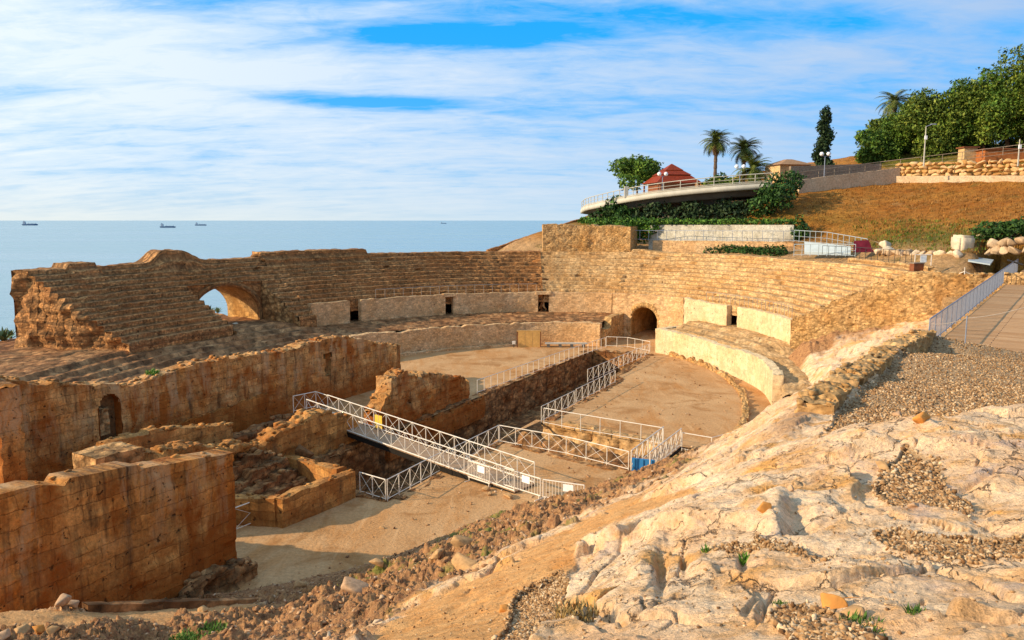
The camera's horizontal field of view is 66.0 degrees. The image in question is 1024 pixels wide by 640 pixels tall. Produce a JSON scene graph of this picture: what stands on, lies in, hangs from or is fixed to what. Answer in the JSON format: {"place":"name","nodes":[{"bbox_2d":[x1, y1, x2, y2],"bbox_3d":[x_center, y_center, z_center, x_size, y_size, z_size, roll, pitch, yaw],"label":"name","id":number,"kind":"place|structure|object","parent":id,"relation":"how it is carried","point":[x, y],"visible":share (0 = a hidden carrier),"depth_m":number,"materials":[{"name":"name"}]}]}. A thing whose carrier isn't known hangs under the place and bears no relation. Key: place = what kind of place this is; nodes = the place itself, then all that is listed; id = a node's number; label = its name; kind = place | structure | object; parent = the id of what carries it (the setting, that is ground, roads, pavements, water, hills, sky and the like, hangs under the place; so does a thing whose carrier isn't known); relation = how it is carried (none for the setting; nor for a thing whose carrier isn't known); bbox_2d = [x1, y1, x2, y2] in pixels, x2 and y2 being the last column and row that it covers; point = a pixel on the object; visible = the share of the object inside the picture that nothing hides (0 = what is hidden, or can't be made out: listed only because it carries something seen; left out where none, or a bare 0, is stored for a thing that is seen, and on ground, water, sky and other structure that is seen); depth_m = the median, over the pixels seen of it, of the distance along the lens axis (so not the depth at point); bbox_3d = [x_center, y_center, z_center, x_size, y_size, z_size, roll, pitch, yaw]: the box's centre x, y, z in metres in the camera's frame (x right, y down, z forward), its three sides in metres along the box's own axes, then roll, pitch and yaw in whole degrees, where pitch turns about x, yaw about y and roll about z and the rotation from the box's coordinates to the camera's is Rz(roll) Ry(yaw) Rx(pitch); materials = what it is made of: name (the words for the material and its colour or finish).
{"place":"outdoors","nodes":[
{"label":"outdoors","id":0,"kind":"place"},
{"bbox_2d":[0,313,272,367],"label":"terrace ground","id":1,"kind":"structure","parent":0,"point":[10,354],"depth_m":57.14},
{"bbox_2d":[0,221,569,340],"bbox_3d":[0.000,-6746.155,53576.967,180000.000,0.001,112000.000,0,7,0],"label":"sea","id":2,"kind":"structure","parent":0,"point":[46,244],"depth_m":965.78,"materials":[{"name":"liquid"}]},
{"bbox_2d":[235,327,770,590],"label":"arena floor","id":3,"kind":"structure","parent":0,"point":[350,528],"depth_m":43.28,"materials":[{"name":"sand"}]},
{"bbox_2d":[0,382,27,483],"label":"buttress","id":4,"kind":"structure","parent":3,"relation":"on","point":[12,455],"depth_m":34.97,"materials":[{"name":"stone"}]},
{"bbox_2d":[72,441,144,468],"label":"masonry pier","id":5,"kind":"structure","parent":3,"relation":"on","point":[120,451],"depth_m":32.07,"materials":[{"name":"stone"}]},
{"bbox_2d":[0,449,236,612],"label":"church wall","id":6,"kind":"structure","parent":3,"relation":"on","point":[157,528],"depth_m":24.19,"materials":[{"name":"stone"}]},
{"bbox_2d":[96,421,232,448],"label":"church wall","id":7,"kind":"structure","parent":3,"relation":"on","point":[150,436],"depth_m":37.83,"materials":[{"name":"orange stone"}]},
{"bbox_2d":[82,596,258,612],"bbox_3d":[-9.244,9.022,22.105,0.352,4.557,5.286,5,9,32],"label":"retaining edge","id":8,"kind":"object","parent":3,"relation":"on","point":[143,605],"visible":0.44,"depth_m":21.29,"materials":[{"name":"stone"}]},
{"bbox_2d":[0,335,400,480],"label":"church wall","id":9,"kind":"structure","parent":3,"relation":"on","point":[62,422],"depth_m":46.19,"materials":[{"name":"stone"}]},
{"bbox_2d":[144,408,358,461],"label":"church wall","id":10,"kind":"structure","parent":3,"relation":"on","point":[316,431],"depth_m":41.66,"materials":[{"name":"orange stone"}]},
{"bbox_2d":[233,413,293,442],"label":"wall","id":11,"kind":"structure","parent":3,"relation":"on","point":[251,432],"depth_m":46.49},
{"bbox_2d":[233,447,306,494],"bbox_3d":[-12.300,7.721,37.390,2.626,2.507,5.380,3,8,24],"label":"rubble","id":12,"kind":"object","parent":3,"relation":"on","point":[257,471],"visible":0.48,"depth_m":37.94,"materials":[{"name":"stone"}]},
{"bbox_2d":[235,454,355,528],"bbox_3d":[-10.769,8.056,36.659,5.620,2.025,7.660,3,8,26],"label":"apse foundation","id":13,"kind":"object","parent":3,"relation":"on","point":[329,486],"visible":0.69,"depth_m":34.68,"materials":[{"name":"orange stone"}]},
{"bbox_2d":[387,452,440,500],"bbox_3d":[-4.754,7.654,38.850,0.046,1.075,4.852,3,8,26],"label":"railing","id":14,"kind":"object","parent":3,"relation":"on","point":[410,485],"visible":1,"depth_m":38.45,"materials":[{"name":"metal"}]},
{"bbox_2d":[306,395,534,493],"bbox_3d":[-5.683,6.600,43.388,16.418,2.492,1.626,6,9,39],"label":"footbridge","id":15,"kind":"object","parent":3,"relation":"on","point":[417,452],"visible":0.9,"depth_m":42.17,"materials":[{"name":"grey"}]},
{"bbox_2d":[254,321,601,352],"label":"podium wall","id":16,"kind":"structure","parent":3,"relation":"on","point":[429,338],"depth_m":81.56,"materials":[{"name":"stone"}]},
{"bbox_2d":[0,310,613,382],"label":"worn steps","id":17,"kind":"structure","parent":16,"relation":"on","point":[118,365],"depth_m":64.56,"materials":[{"name":"stone"}]},
{"bbox_2d":[307,300,349,325],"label":"ring wall","id":18,"kind":"structure","parent":17,"relation":"on","point":[333,312],"depth_m":77.30,"materials":[{"name":"stone"}]},
{"bbox_2d":[358,294,445,320],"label":"ring wall","id":19,"kind":"structure","parent":17,"relation":"on","point":[397,307],"depth_m":82.73,"materials":[{"name":"stone"}]},
{"bbox_2d":[451,291,537,313],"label":"ring wall","id":20,"kind":"structure","parent":17,"relation":"on","point":[467,303],"depth_m":87.42,"materials":[{"name":"stone"}]},
{"bbox_2d":[549,291,612,321],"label":"ring wall","id":21,"kind":"structure","parent":17,"relation":"on","point":[592,302],"depth_m":87.73,"materials":[{"name":"stone"}]},
{"bbox_2d":[400,343,516,355],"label":"kerb stones","id":22,"kind":"object","parent":3,"relation":"on","point":[453,348],"visible":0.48,"depth_m":79.62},
{"bbox_2d":[465,460,490,486],"bbox_3d":[-1.639,7.624,39.065,1.588,1.080,0.600,7,10,43],"label":"crowd barrier","id":23,"kind":"object","parent":3,"relation":"on","point":[480,469],"visible":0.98,"depth_m":38.93,"materials":[{"name":"metal"}]},
{"bbox_2d":[302,349,700,501],"bbox_3d":[6.352,7.555,56.122,20.182,3.741,46.041,4,8,26],"label":"trench","id":24,"kind":"object","parent":3,"relation":"in","point":[518,403],"visible":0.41,"depth_m":54.19,"materials":[{"name":"stone"}]},
{"bbox_2d":[385,395,485,460],"bbox_3d":[-5.062,7.083,53.726,0.990,1.679,12.596,3,8,26],"label":"trench ledge","id":25,"kind":"object","parent":24,"relation":"attached to","point":[460,416],"visible":0.75,"depth_m":54.04,"materials":[{"name":"stone"}]},
{"bbox_2d":[363,368,469,431],"bbox_3d":[-6.223,4.766,53.028,1.418,3.851,11.275,4,8,27],"label":"church ruin","id":26,"kind":"object","parent":25,"relation":"on","point":[411,396],"visible":0.89,"depth_m":51.16,"materials":[{"name":"stone"}]},
{"bbox_2d":[501,468,542,500],"bbox_3d":[0.471,7.807,37.616,2.407,1.080,0.600,7,10,42],"label":"crowd barrier","id":27,"kind":"object","parent":3,"relation":"on","point":[525,479],"visible":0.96,"depth_m":37.46,"materials":[{"name":"metal"}]},
{"bbox_2d":[517,330,540,346],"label":"wooden hatch","id":28,"kind":"object","parent":3,"relation":"on","point":[528,338],"visible":1,"depth_m":81.34,"materials":[{"name":"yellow wood"}]},
{"bbox_2d":[477,337,605,393],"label":"railing","id":29,"kind":"object","parent":3,"relation":"on","point":[538,359],"visible":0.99,"depth_m":69.96,"materials":[{"name":"metal"}]},
{"bbox_2d":[542,479,584,498],"bbox_3d":[2.367,7.972,36.309,2.057,1.080,0.600,3,8,23],"label":"crowd barrier","id":30,"kind":"object","parent":3,"relation":"on","point":[567,488],"visible":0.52,"depth_m":36.30,"materials":[{"name":"metal"}]},
{"bbox_2d":[499,425,628,469],"bbox_3d":[2.784,7.014,43.914,8.688,1.075,0.401,6,9,38],"label":"railing","id":31,"kind":"object","parent":3,"relation":"on","point":[548,449],"visible":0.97,"depth_m":43.91,"materials":[{"name":"metal"}]},
{"bbox_2d":[544,408,662,444],"bbox_3d":[5.384,6.468,48.240,8.307,1.075,0.120,5,9,36],"label":"railing","id":32,"kind":"object","parent":3,"relation":"on","point":[640,439],"visible":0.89,"depth_m":48.14,"materials":[{"name":"metal"}]},
{"bbox_2d":[601,313,623,345],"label":"gateway pier","id":33,"kind":"structure","parent":3,"relation":"on","point":[613,328],"depth_m":83.76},
{"bbox_2d":[645,444,680,460],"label":"ramp","id":34,"kind":"structure","parent":3,"relation":"on","point":[674,452],"depth_m":44.20,"materials":[{"name":"metal"}]},
{"bbox_2d":[630,426,663,469],"bbox_3d":[7.455,6.953,43.160,0.066,1.085,5.455,4,8,28],"label":"railing","id":35,"kind":"object","parent":34,"relation":"on","point":[642,446],"visible":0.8,"depth_m":43.10,"materials":[{"name":"metal"}]},
{"bbox_2d":[649,428,681,464],"bbox_3d":[8.389,6.994,42.836,0.066,1.085,5.409,4,8,29],"label":"railing","id":36,"kind":"object","parent":34,"relation":"on","point":[661,446],"visible":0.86,"depth_m":42.82,"materials":[{"name":"metal"}]},
{"bbox_2d":[669,351,749,429],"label":"kerb stones","id":37,"kind":"object","parent":3,"relation":"on","point":[744,417],"visible":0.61,"depth_m":63.23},
{"bbox_2d":[655,326,783,404],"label":"podium wall","id":38,"kind":"structure","parent":3,"relation":"on","point":[764,375],"depth_m":66.84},
{"bbox_2d":[669,317,811,397],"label":"worn steps","id":39,"kind":"structure","parent":38,"relation":"on","point":[777,352],"depth_m":66.97,"materials":[{"name":"stone"}]},
{"bbox_2d":[683,297,731,325],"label":"ring wall","id":40,"kind":"structure","parent":39,"relation":"on","point":[703,310],"depth_m":78.99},
{"bbox_2d":[737,307,791,345],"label":"ring wall","id":41,"kind":"structure","parent":39,"relation":"on","point":[772,324],"depth_m":70.06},
{"bbox_2d":[0,318,1023,639],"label":"rock slope","id":42,"kind":"structure","parent":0,"point":[768,448],"depth_m":8.94,"materials":[{"name":"stone"}]},
{"bbox_2d":[169,619,227,639],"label":"weed","id":43,"kind":"object","parent":42,"relation":"on","point":[210,628],"visible":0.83,"depth_m":17.88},
{"bbox_2d":[162,556,257,599],"bbox_3d":[-11.292,9.756,25.714,0.919,2.196,7.904,3,8,26],"label":"foundation course","id":44,"kind":"object","parent":42,"relation":"on","point":[233,574],"visible":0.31,"depth_m":27.52,"materials":[{"name":"stone"}]},
{"bbox_2d":[341,575,368,593],"bbox_3d":[-3.360,5.674,16.782,0.683,0.381,0.442,2,8,17],"label":"loose stone","id":45,"kind":"object","parent":42,"relation":"on","point":[351,585],"visible":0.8,"depth_m":16.71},
{"bbox_2d":[12,326,882,639],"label":"rubble","id":46,"kind":"object","parent":42,"relation":"on","point":[356,630],"visible":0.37,"depth_m":17.75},
{"bbox_2d":[450,535,472,548],"bbox_3d":[-1.436,6.393,22.752,0.546,0.378,0.564,4,8,28],"label":"loose stone","id":47,"kind":"object","parent":46,"relation":"on","point":[456,541],"visible":0.89,"depth_m":22.60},
{"bbox_2d":[451,552,477,571],"bbox_3d":[-0.853,4.736,15.234,0.355,0.339,0.661,-7,10,-44],"label":"loose stone","id":48,"kind":"object","parent":42,"relation":"on","point":[460,561],"visible":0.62,"depth_m":15.19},
{"bbox_2d":[550,595,600,622],"bbox_3d":[0.408,1.891,5.112,0.353,0.091,0.332,0,7,0],"label":"weed","id":49,"kind":"object","parent":42,"relation":"on","point":[577,605],"visible":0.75,"depth_m":5.12,"materials":[{"name":"green plant"}]},
{"bbox_2d":[820,592,858,608],"bbox_3d":[1.753,1.496,4.152,0.249,0.081,0.119,3,8,20],"label":"loose stone","id":50,"kind":"object","parent":42,"relation":"on","point":[832,601],"visible":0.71,"depth_m":4.15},
{"bbox_2d":[840,604,864,617],"bbox_3d":[1.707,1.473,3.935,0.141,0.098,0.115,0,7,0],"label":"loose stone","id":51,"kind":"object","parent":42,"relation":"on","point":[852,608],"visible":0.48,"depth_m":3.92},
{"bbox_2d":[839,610,885,635],"bbox_3d":[1.711,1.472,3.761,0.228,0.071,0.310,-7,10,-43],"label":"weed","id":52,"kind":"object","parent":42,"relation":"on","point":[855,616],"visible":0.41,"depth_m":3.83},
{"bbox_2d":[823,328,1023,504],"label":"gravel","id":53,"kind":"structure","parent":42,"relation":"on","point":[981,391],"depth_m":17.28,"materials":[{"name":"gravel"}]},
{"bbox_2d":[929,259,1018,336],"bbox_3d":[29.338,-1.975,48.577,0.058,2.042,41.052,5,9,36],"label":"metal fence","id":54,"kind":"object","parent":42,"relation":"on","point":[978,294],"visible":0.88,"depth_m":41.75,"materials":[{"name":"metal"}]},
{"bbox_2d":[0,0,1023,220],"label":"sky","id":55,"kind":"structure","parent":0,"point":[111,110],"materials":[{"name":"blue"}]},
{"bbox_2d":[350,144,1023,376],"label":"ground","id":56,"kind":"structure","parent":0,"point":[941,263],"depth_m":86.59,"materials":[{"name":"brown soil"}]},
{"bbox_2d":[10,249,316,353],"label":"seating bank","id":57,"kind":"structure","parent":56,"relation":"on","point":[149,300],"depth_m":63.15,"materials":[{"name":"brown stone"}]},
{"bbox_2d":[250,248,548,320],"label":"seating bank","id":58,"kind":"structure","parent":56,"relation":"on","point":[351,275],"depth_m":86.42,"materials":[{"name":"brown stone"}]},
{"bbox_2d":[538,251,632,310],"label":"seating bank","id":59,"kind":"structure","parent":56,"relation":"on","point":[574,271],"depth_m":91.08,"materials":[{"name":"brown stone"}]},
{"bbox_2d":[542,224,637,251],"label":"masonry block","id":60,"kind":"structure","parent":56,"relation":"on","point":[588,238],"depth_m":94.33,"materials":[{"name":"stone"}]},
{"bbox_2d":[607,154,663,192],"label":"tree","id":61,"kind":"object","parent":56,"relation":"on","point":[640,170],"visible":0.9,"depth_m":112.19,"materials":[{"name":"green plant"}]},
{"bbox_2d":[612,293,683,336],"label":"gateway","id":62,"kind":"object","parent":56,"relation":"on","point":[642,312],"visible":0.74,"depth_m":85.40,"materials":[{"name":"stone"}]},
{"bbox_2d":[580,182,771,224],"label":"viaduct","id":63,"kind":"object","parent":56,"relation":"on","point":[708,195],"visible":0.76,"depth_m":98.68,"materials":[{"name":"concrete"}]},
{"bbox_2d":[589,195,636,224],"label":"bush","id":64,"kind":"object","parent":63,"relation":"hanging from","point":[620,211],"visible":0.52,"depth_m":105.64,"materials":[{"name":"green plant"}]},
{"bbox_2d":[643,164,699,191],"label":"pavilion","id":65,"kind":"structure","parent":63,"relation":"on","point":[675,173],"depth_m":104.41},
{"bbox_2d":[581,173,772,207],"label":"railing","id":66,"kind":"object","parent":63,"relation":"on","point":[755,178],"visible":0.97,"depth_m":98.05,"materials":[{"name":"metal"}]},
{"bbox_2d":[629,196,763,224],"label":"bush","id":67,"kind":"object","parent":56,"relation":"on","point":[727,210],"visible":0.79,"depth_m":97.72,"materials":[{"name":"green plant"}]},
{"bbox_2d":[699,129,732,175],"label":"palm tree","id":68,"kind":"object","parent":56,"relation":"on","point":[717,144],"visible":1,"depth_m":109.45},
{"bbox_2d":[648,225,794,249],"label":"retaining wall","id":69,"kind":"structure","parent":56,"relation":"on","point":[715,232],"depth_m":90.88,"materials":[{"name":"stone"}]},
{"bbox_2d":[577,216,660,243],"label":"bush","id":70,"kind":"object","parent":69,"relation":"on","point":[624,222],"visible":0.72,"depth_m":95.95,"materials":[{"name":"green plant"}]},
{"bbox_2d":[653,217,798,224],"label":"bush","id":71,"kind":"object","parent":69,"relation":"on","point":[715,221],"visible":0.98,"depth_m":91.03,"materials":[{"name":"green plant"}]},
{"bbox_2d":[652,240,794,252],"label":"brown wall","id":72,"kind":"structure","parent":56,"relation":"on","point":[680,246],"depth_m":91.32,"materials":[{"name":"stone"}]},
{"bbox_2d":[635,230,793,241],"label":"railing","id":73,"kind":"object","parent":72,"relation":"on","point":[703,235],"visible":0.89,"depth_m":91.84,"materials":[{"name":"grey metal"}]},
{"bbox_2d":[728,136,762,180],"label":"palm tree","id":74,"kind":"object","parent":56,"relation":"on","point":[743,144],"visible":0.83,"depth_m":111.31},
{"bbox_2d":[703,243,788,256],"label":"hedge","id":75,"kind":"object","parent":56,"relation":"on","point":[750,249],"visible":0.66,"depth_m":86.83,"materials":[{"name":"green plant"}]},
{"bbox_2d":[734,153,773,182],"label":"palm tree","id":76,"kind":"object","parent":56,"relation":"on","point":[754,163],"visible":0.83,"depth_m":101.70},
{"bbox_2d":[615,248,933,319],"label":"seating bank","id":77,"kind":"structure","parent":56,"relation":"on","point":[802,286],"depth_m":78.47,"materials":[{"name":"beige stone"}]},
{"bbox_2d":[847,258,934,270],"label":"back wall","id":78,"kind":"structure","parent":77,"relation":"on","point":[886,263],"depth_m":66.42,"materials":[{"name":"beige stone"}]},
{"bbox_2d":[747,169,806,217],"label":"bush","id":79,"kind":"object","parent":56,"relation":"on","point":[775,191],"visible":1,"depth_m":91.44,"materials":[{"name":"green plant"}]},
{"bbox_2d":[764,159,814,182],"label":"house","id":80,"kind":"structure","parent":56,"relation":"on","point":[782,166],"depth_m":108.42,"materials":[{"name":"paint"}]},
{"bbox_2d":[790,214,812,239],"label":"bush","id":81,"kind":"object","parent":56,"relation":"on","point":[806,228],"visible":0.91,"depth_m":86.71,"materials":[{"name":"green plant"}]},
{"bbox_2d":[809,105,836,165],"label":"cypress tree","id":82,"kind":"object","parent":56,"relation":"on","point":[824,130],"visible":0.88,"depth_m":105.13,"materials":[{"name":"green plant"}]},
{"bbox_2d":[804,242,850,254],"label":"ramp","id":83,"kind":"structure","parent":56,"relation":"on","point":[831,247],"depth_m":77.77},
{"bbox_2d":[789,163,881,179],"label":"boundary wall","id":84,"kind":"structure","parent":56,"relation":"on","point":[840,169],"depth_m":100.95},
{"bbox_2d":[797,168,900,192],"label":"retaining wall","id":85,"kind":"structure","parent":56,"relation":"on","point":[869,178],"depth_m":98.13,"materials":[{"name":"concrete"}]},
{"bbox_2d":[794,329,936,414],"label":"rim wall","id":86,"kind":"structure","parent":56,"relation":"on","point":[833,390],"depth_m":20.75,"materials":[{"name":"stone"}]},
{"bbox_2d":[853,128,903,163],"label":"tree","id":87,"kind":"object","parent":56,"relation":"on","point":[878,147],"visible":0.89,"depth_m":106.77,"materials":[{"name":"green plant"}]},
{"bbox_2d":[857,112,905,152],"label":"tree","id":88,"kind":"object","parent":56,"relation":"on","point":[874,124],"visible":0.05,"depth_m":114.23,"materials":[{"name":"green plant"}]},
{"bbox_2d":[874,89,909,116],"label":"palm tree","id":89,"kind":"object","parent":56,"relation":"on","point":[893,105],"visible":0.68,"depth_m":118.34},
{"bbox_2d":[790,270,1023,348],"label":"end wall","id":90,"kind":"structure","parent":56,"relation":"on","point":[903,297],"depth_m":59.76,"materials":[{"name":"stone"}]},
{"bbox_2d":[879,92,936,154],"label":"tree","id":91,"kind":"object","parent":56,"relation":"on","point":[895,135],"visible":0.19,"depth_m":109.08,"materials":[{"name":"green plant"}]},
{"bbox_2d":[874,248,962,257],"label":"boulder row","id":92,"kind":"object","parent":56,"relation":"on","point":[956,253],"visible":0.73,"depth_m":68.44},
{"bbox_2d":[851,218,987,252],"bbox_3d":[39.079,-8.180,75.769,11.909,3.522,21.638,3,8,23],"label":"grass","id":93,"kind":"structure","parent":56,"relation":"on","point":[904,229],"depth_m":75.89,"materials":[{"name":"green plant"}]},
{"bbox_2d":[889,86,976,158],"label":"tree","id":94,"kind":"object","parent":56,"relation":"on","point":[939,139],"visible":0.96,"depth_m":104.03,"materials":[{"name":"green plant"}]},
{"bbox_2d":[917,77,990,148],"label":"tree","id":95,"kind":"object","parent":56,"relation":"on","point":[966,134],"visible":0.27,"depth_m":103.09,"materials":[{"name":"green plant"}]},
{"bbox_2d":[895,175,1023,182],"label":"wall footing","id":96,"kind":"object","parent":56,"relation":"on","point":[952,179],"depth_m":93.41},
{"bbox_2d":[895,158,1023,175],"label":"boulder wall","id":97,"kind":"structure","parent":96,"relation":"on","point":[1015,168],"depth_m":93.38,"materials":[{"name":"stone"}]},
{"bbox_2d":[791,144,1023,179],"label":"railing","id":98,"kind":"object","parent":97,"relation":"on","point":[942,158],"visible":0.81,"depth_m":98.55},
{"bbox_2d":[951,235,974,250],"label":"stone block","id":99,"kind":"structure","parent":56,"relation":"on","point":[961,242],"depth_m":65.72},
{"bbox_2d":[956,146,979,164],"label":"kiosk","id":100,"kind":"object","parent":56,"relation":"on","point":[971,153],"visible":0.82,"depth_m":97.53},
{"bbox_2d":[942,71,1022,148],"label":"tree","id":101,"kind":"object","parent":56,"relation":"on","point":[982,123],"visible":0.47,"depth_m":100.95,"materials":[{"name":"green plant"}]},
{"bbox_2d":[963,65,1023,147],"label":"tree","id":102,"kind":"object","parent":56,"relation":"on","point":[1007,136],"visible":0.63,"depth_m":99.48,"materials":[{"name":"green plant"}]},
{"bbox_2d":[969,216,1023,243],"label":"hedge","id":103,"kind":"object","parent":56,"relation":"on","point":[1000,230],"visible":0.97,"depth_m":65.29,"materials":[{"name":"green plant"}]},
{"bbox_2d":[976,148,1023,162],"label":"brick wall","id":104,"kind":"structure","parent":56,"relation":"on","point":[998,156],"depth_m":95.14,"materials":[{"name":"orange brick"}]},
{"bbox_2d":[984,236,1023,255],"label":"boulder wall","id":105,"kind":"structure","parent":56,"relation":"on","point":[1002,246],"depth_m":63.52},
{"bbox_2d":[989,43,1023,147],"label":"tree","id":106,"kind":"object","parent":56,"relation":"on","point":[1013,73],"visible":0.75,"depth_m":98.75,"materials":[{"name":"green plant"}]},
{"bbox_2d":[371,423,1023,639],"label":"stones","id":107,"kind":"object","parent":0,"point":[883,558],"depth_m":5.87,"materials":[{"name":"stone"}]},
{"bbox_2d":[491,480,1023,639],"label":"gravel","id":108,"kind":"structure","parent":0,"point":[525,620],"depth_m":5.96,"materials":[{"name":"gravel"}]},
{"bbox_2d":[773,181,1023,253],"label":"grass","id":109,"kind":"structure","parent":0,"point":[946,215],"depth_m":85.03,"materials":[{"name":"plant"}]},
{"bbox_2d":[945,269,1023,352],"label":"path","id":110,"kind":"structure","parent":0,"point":[1003,330],"depth_m":38.22,"materials":[{"name":"wood"}]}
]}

